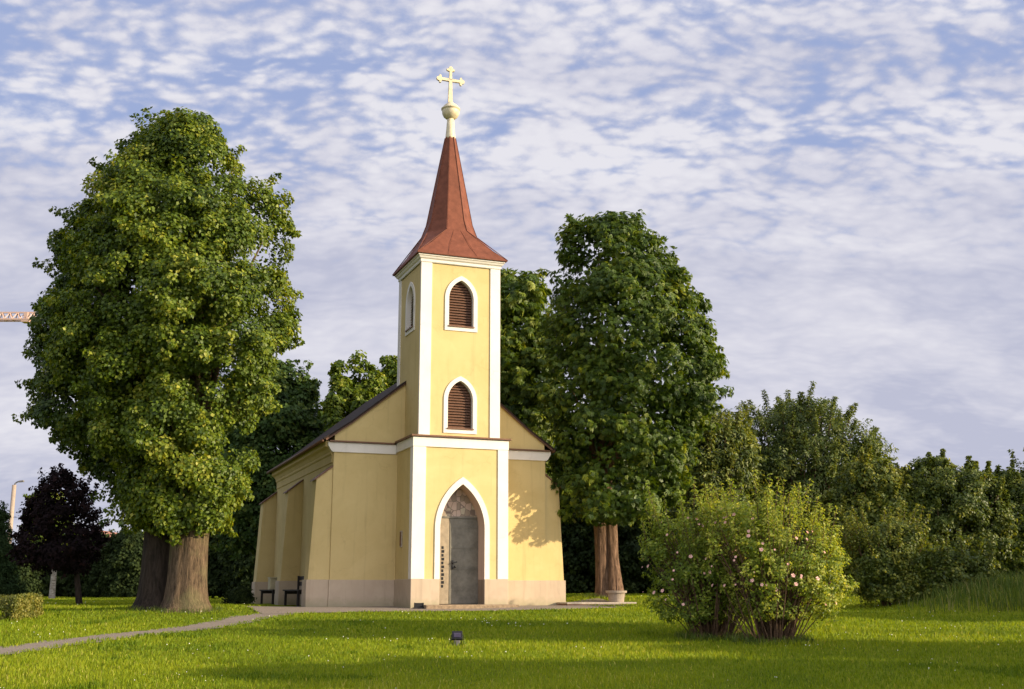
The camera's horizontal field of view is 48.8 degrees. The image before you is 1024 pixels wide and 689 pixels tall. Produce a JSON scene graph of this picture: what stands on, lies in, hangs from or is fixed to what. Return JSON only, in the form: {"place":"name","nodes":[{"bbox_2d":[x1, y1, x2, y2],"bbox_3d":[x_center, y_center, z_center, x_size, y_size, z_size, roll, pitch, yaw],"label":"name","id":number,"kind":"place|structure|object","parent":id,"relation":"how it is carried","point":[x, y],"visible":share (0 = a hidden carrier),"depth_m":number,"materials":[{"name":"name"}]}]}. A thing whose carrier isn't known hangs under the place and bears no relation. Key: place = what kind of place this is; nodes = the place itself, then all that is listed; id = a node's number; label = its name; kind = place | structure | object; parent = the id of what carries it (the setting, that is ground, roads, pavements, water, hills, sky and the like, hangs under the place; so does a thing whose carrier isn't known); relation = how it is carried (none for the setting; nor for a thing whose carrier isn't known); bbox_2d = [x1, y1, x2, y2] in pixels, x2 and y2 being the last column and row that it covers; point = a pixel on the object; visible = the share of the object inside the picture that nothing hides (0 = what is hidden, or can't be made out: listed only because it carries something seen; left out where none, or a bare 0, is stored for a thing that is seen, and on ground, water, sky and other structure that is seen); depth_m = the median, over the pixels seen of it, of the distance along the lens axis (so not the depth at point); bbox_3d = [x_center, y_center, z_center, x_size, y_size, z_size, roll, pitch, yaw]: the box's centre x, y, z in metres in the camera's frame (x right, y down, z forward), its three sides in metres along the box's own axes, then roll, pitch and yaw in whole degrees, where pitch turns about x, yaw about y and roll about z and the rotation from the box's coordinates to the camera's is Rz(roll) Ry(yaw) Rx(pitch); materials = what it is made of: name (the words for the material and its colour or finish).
{"place":"outdoors","nodes":[
{"label":"outdoors","id":0,"kind":"place"},
{"bbox_2d":[0,613,296,653],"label":"path","id":1,"kind":"structure","parent":0,"point":[201,626],"depth_m":20.96,"materials":[{"name":"grey gravel"}]},
{"bbox_2d":[128,592,816,645],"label":"rough grass","id":2,"kind":"structure","parent":0,"point":[733,637],"depth_m":19.45,"materials":[{"name":"green plant"}]},
{"bbox_2d":[0,578,1023,688],"bbox_3d":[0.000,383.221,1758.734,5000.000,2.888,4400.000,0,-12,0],"label":"ground","id":3,"kind":"structure","parent":0,"point":[630,670],"depth_m":17.04,"materials":[{"name":"green plant"}]},
{"bbox_2d":[0,500,27,595],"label":"spruce tree","id":4,"kind":"object","parent":3,"relation":"on","point":[10,577],"visible":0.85,"depth_m":50.76,"materials":[{"name":"green plant"}]},
{"bbox_2d":[7,480,23,543],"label":"street lamp","id":5,"kind":"object","parent":3,"relation":"on","point":[12,502],"visible":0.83,"depth_m":81.33,"materials":[{"name":"metal"}]},
{"bbox_2d":[0,312,35,323],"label":"tower crane","id":6,"kind":"object","parent":3,"relation":"on","point":[25,318],"visible":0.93,"depth_m":154.12,"materials":[{"name":"paint"}]},
{"bbox_2d":[0,592,43,620],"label":"clipped hedge","id":7,"kind":"object","parent":3,"relation":"on","point":[21,606],"visible":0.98,"depth_m":25.01,"materials":[{"name":"green plant"}]},
{"bbox_2d":[8,546,44,593],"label":"hazel bush","id":8,"kind":"object","parent":3,"relation":"on","point":[28,576],"visible":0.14,"depth_m":64.12,"materials":[{"name":"green plant"}]},
{"bbox_2d":[21,492,75,598],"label":"birch tree","id":9,"kind":"object","parent":3,"relation":"on","point":[52,590],"visible":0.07,"depth_m":56.69,"materials":[{"name":"white plant"}]},
{"bbox_2d":[36,566,67,596],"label":"hazel bush","id":10,"kind":"object","parent":3,"relation":"on","point":[61,585],"visible":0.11,"depth_m":71.23,"materials":[{"name":"green plant"}]},
{"bbox_2d":[6,463,110,604],"bbox_3d":[-14.172,6.072,35.388,3.000,4.674,3.290,6,-13,-24],"label":"plum tree","id":11,"kind":"object","parent":3,"relation":"on","point":[53,554],"visible":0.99,"depth_m":35.11,"materials":[{"name":"black plant"}]},
{"bbox_2d":[58,534,109,597],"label":"hazel bush","id":12,"kind":"object","parent":3,"relation":"on","point":[89,582],"visible":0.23,"depth_m":67.43,"materials":[{"name":"green plant"}]},
{"bbox_2d":[11,106,223,609],"bbox_3d":[-10.595,0.325,30.920,5.570,13.897,4.807,0,-12,0],"label":"lime tree","id":13,"kind":"object","parent":3,"relation":"on","point":[66,431],"visible":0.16,"depth_m":29.50,"materials":[{"name":"green plant"}]},
{"bbox_2d":[94,527,143,597],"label":"hazel bush","id":14,"kind":"object","parent":3,"relation":"on","point":[122,561],"visible":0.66,"depth_m":65.72,"materials":[{"name":"green plant"}]},
{"bbox_2d":[32,106,304,612],"bbox_3d":[-8.841,0.312,29.381,6.849,13.351,6.245,0,-12,0],"label":"lime tree","id":15,"kind":"object","parent":3,"relation":"on","point":[205,482],"visible":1,"depth_m":27.85,"materials":[{"name":"green plant"}]},
{"bbox_2d":[217,547,255,592],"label":"bush","id":16,"kind":"object","parent":3,"relation":"on","point":[241,571],"visible":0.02,"depth_m":53.86,"materials":[{"name":"green plant"}]},
{"bbox_2d":[207,444,268,598],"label":"bush","id":17,"kind":"object","parent":3,"relation":"on","point":[216,581],"visible":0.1,"depth_m":57.41,"materials":[{"name":"green plant"}]},
{"bbox_2d":[221,583,256,604],"bbox_3d":[-8.115,7.511,33.678,0.918,0.802,0.828,-4,-13,20],"label":"box bush","id":18,"kind":"object","parent":3,"relation":"on","point":[241,595],"visible":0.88,"depth_m":33.49,"materials":[{"name":"green plant"}]},
{"bbox_2d":[259,590,274,603],"bbox_3d":[-7.916,8.247,37.528,0.519,1.030,2.800,5,-13,-21],"label":"bench","id":19,"kind":"object","parent":3,"relation":"on","point":[272,592],"visible":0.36,"depth_m":38.42,"materials":[{"name":"brown wood"}]},
{"bbox_2d":[268,577,276,589],"bbox_3d":[-7.830,7.841,37.102,0.340,0.397,0.440,5,-13,-20],"label":"box","id":20,"kind":"object","parent":19,"relation":"on","point":[271,583],"visible":0.56,"depth_m":36.91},
{"bbox_2d":[208,359,329,560],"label":"maple tree","id":21,"kind":"object","parent":3,"relation":"on","point":[291,427],"visible":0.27,"depth_m":45.22,"materials":[{"name":"green plant"}]},
{"bbox_2d":[320,350,383,431],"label":"pollard tree","id":22,"kind":"object","parent":3,"relation":"on","point":[353,392],"visible":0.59,"depth_m":45.40,"materials":[{"name":"green plant"}]},
{"bbox_2d":[368,355,396,391],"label":"pollard tree","id":23,"kind":"object","parent":3,"relation":"on","point":[388,376],"visible":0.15,"depth_m":46.50,"materials":[{"name":"green plant"}]},
{"bbox_2d":[245,598,623,613],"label":"forecourt","id":24,"kind":"structure","parent":3,"relation":"on","point":[270,609],"depth_m":29.48,"materials":[{"name":"grey concrete"}]},
{"bbox_2d":[283,576,303,605],"bbox_3d":[-6.303,7.355,33.423,0.519,1.030,2.600,5,-13,-21],"label":"bench","id":25,"kind":"object","parent":24,"relation":"on","point":[298,592],"visible":0.56,"depth_m":34.25,"materials":[{"name":"brown wood"}]},
{"bbox_2d":[251,66,565,608],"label":"chapel","id":26,"kind":"structure","parent":24,"relation":"on","point":[426,479],"depth_m":32.28,"materials":[{"name":"yellow paint"}]},
{"bbox_2d":[405,282,415,336],"bbox_3d":[-2.914,-1.088,33.300,0.260,1.560,0.960,5,-13,-20],"label":"window","id":27,"kind":"structure","parent":26,"relation":"in","point":[410,298],"depth_m":33.55,"materials":[{"name":"white paint"}]},
{"bbox_2d":[443,376,476,433],"bbox_3d":[-1.494,1.725,32.117,0.990,1.640,0.260,5,-13,-20],"label":"window","id":28,"kind":"structure","parent":26,"relation":"in","point":[460,398],"depth_m":32.13,"materials":[{"name":"white paint"}]},
{"bbox_2d":[445,276,477,332],"bbox_3d":[-1.494,-1.168,32.746,0.990,1.640,0.260,5,-13,-20],"label":"window","id":29,"kind":"structure","parent":26,"relation":"in","point":[461,299],"depth_m":32.78,"materials":[{"name":"white paint"}]},
{"bbox_2d":[448,518,477,603],"bbox_3d":[-1.336,6.025,31.470,0.855,2.340,0.150,5,-13,-20],"label":"door","id":30,"kind":"structure","parent":26,"relation":"in","point":[463,533],"depth_m":31.49,"materials":[{"name":"grey metal"}]},
{"bbox_2d":[413,603,423,608],"bbox_3d":[-2.470,6.948,29.975,0.300,0.190,0.180,5,-13,-20],"label":"boot scraper","id":31,"kind":"object","parent":24,"relation":"on","point":[418,605],"visible":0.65,"depth_m":29.94,"materials":[{"name":"black metal"}]},
{"bbox_2d":[451,631,462,645],"bbox_3d":[-0.896,4.839,18.430,0.208,0.324,0.142,1,-12,-3],"label":"floodlight","id":32,"kind":"object","parent":3,"relation":"on","point":[457,636],"visible":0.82,"depth_m":18.39,"materials":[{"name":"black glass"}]},
{"bbox_2d":[0,595,1020,687],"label":"clover flowers","id":33,"kind":"object","parent":3,"relation":"on","point":[449,639],"visible":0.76,"depth_m":20.70,"materials":[{"name":"white plant"}]},
{"bbox_2d":[500,268,573,478],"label":"chestnut tree","id":34,"kind":"object","parent":3,"relation":"on","point":[523,380],"visible":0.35,"depth_m":40.48,"materials":[{"name":"green plant"}]},
{"bbox_2d":[557,602,635,604],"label":"terrace","id":35,"kind":"structure","parent":3,"relation":"on","point":[573,603],"depth_m":33.09,"materials":[{"name":"stone"}]},
{"bbox_2d":[606,566,626,601],"bbox_3d":[3.116,7.177,33.851,0.640,1.051,0.640,0,-12,0],"label":"planter","id":36,"kind":"object","parent":35,"relation":"on","point":[616,596],"visible":0.98,"depth_m":33.57,"materials":[{"name":"stone"}]},
{"bbox_2d":[559,439,673,593],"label":"oak tree","id":37,"kind":"object","parent":3,"relation":"on","point":[577,537],"visible":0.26,"depth_m":53.41,"materials":[{"name":"green plant"}]},
{"bbox_2d":[533,209,733,596],"bbox_3d":[3.778,1.858,35.453,6.363,12.438,6.218,0,-12,0],"label":"chestnut tree","id":38,"kind":"object","parent":3,"relation":"on","point":[613,419],"visible":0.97,"depth_m":34.17,"materials":[{"name":"green plant"}]},
{"bbox_2d":[650,449,699,592],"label":"oak tree","id":39,"kind":"object","parent":3,"relation":"on","point":[668,529],"visible":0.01,"depth_m":57.70,"materials":[{"name":"green plant"}]},
{"bbox_2d":[637,477,757,637],"bbox_3d":[3.477,3.917,20.534,2.485,2.953,2.029,0,-12,0],"label":"rose bush","id":40,"kind":"object","parent":3,"relation":"on","point":[707,607],"visible":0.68,"depth_m":20.11,"materials":[{"name":"green plant"}]},
{"bbox_2d":[663,402,768,593],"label":"willow tree","id":41,"kind":"object","parent":3,"relation":"on","point":[734,458],"visible":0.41,"depth_m":43.23,"materials":[{"name":"green plant"}]},
{"bbox_2d":[690,469,859,640],"bbox_3d":[4.498,3.728,19.611,2.554,2.983,2.553,-11,-17,42],"label":"rose bush","id":42,"kind":"object","parent":3,"relation":"on","point":[772,607],"visible":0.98,"depth_m":19.21,"materials":[{"name":"green plant"}]},
{"bbox_2d":[720,380,898,589],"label":"willow tree","id":43,"kind":"object","parent":3,"relation":"on","point":[795,442],"visible":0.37,"depth_m":44.66,"materials":[{"name":"green plant"}]},
{"bbox_2d":[808,443,939,593],"bbox_3d":[11.825,6.007,37.488,4.326,5.386,3.452,0,-12,0],"label":"elder bush","id":44,"kind":"object","parent":3,"relation":"on","point":[877,485],"visible":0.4,"depth_m":37.00,"materials":[{"name":"green plant"}]},
{"bbox_2d":[833,499,936,607],"bbox_3d":[10.035,5.676,30.480,2.651,3.003,1.929,0,-12,0],"label":"bramble bush","id":45,"kind":"object","parent":3,"relation":"on","point":[887,573],"visible":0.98,"depth_m":29.98,"materials":[{"name":"green plant"}]},
{"bbox_2d":[911,528,998,597],"bbox_3d":[11.780,5.938,30.542,2.585,1.910,2.044,4,-13,-17],"label":"bramble bush","id":46,"kind":"object","parent":3,"relation":"on","point":[948,562],"visible":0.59,"depth_m":30.04,"materials":[{"name":"green plant"}]},
{"bbox_2d":[894,448,1023,576],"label":"elder bush","id":47,"kind":"object","parent":3,"relation":"on","point":[954,498],"visible":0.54,"depth_m":36.58,"materials":[{"name":"green plant"}]},
{"bbox_2d":[963,459,1023,577],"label":"elder bush","id":48,"kind":"object","parent":3,"relation":"on","point":[1014,483],"visible":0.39,"depth_m":36.95,"materials":[{"name":"green plant"}]},
{"bbox_2d":[1008,448,1023,472],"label":"alder tree","id":49,"kind":"object","parent":3,"relation":"on","point":[1012,454],"visible":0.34,"depth_m":39.73,"materials":[{"name":"green plant"}]},
{"bbox_2d":[0,0,1023,544],"label":"sky","id":50,"kind":"structure","parent":0,"point":[841,182],"materials":[{"name":"blue"}]},
{"bbox_2d":[861,569,1023,613],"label":"tall grass","id":51,"kind":"structure","parent":0,"point":[1006,586],"depth_m":28.11,"materials":[{"name":"green plant"}]}
]}

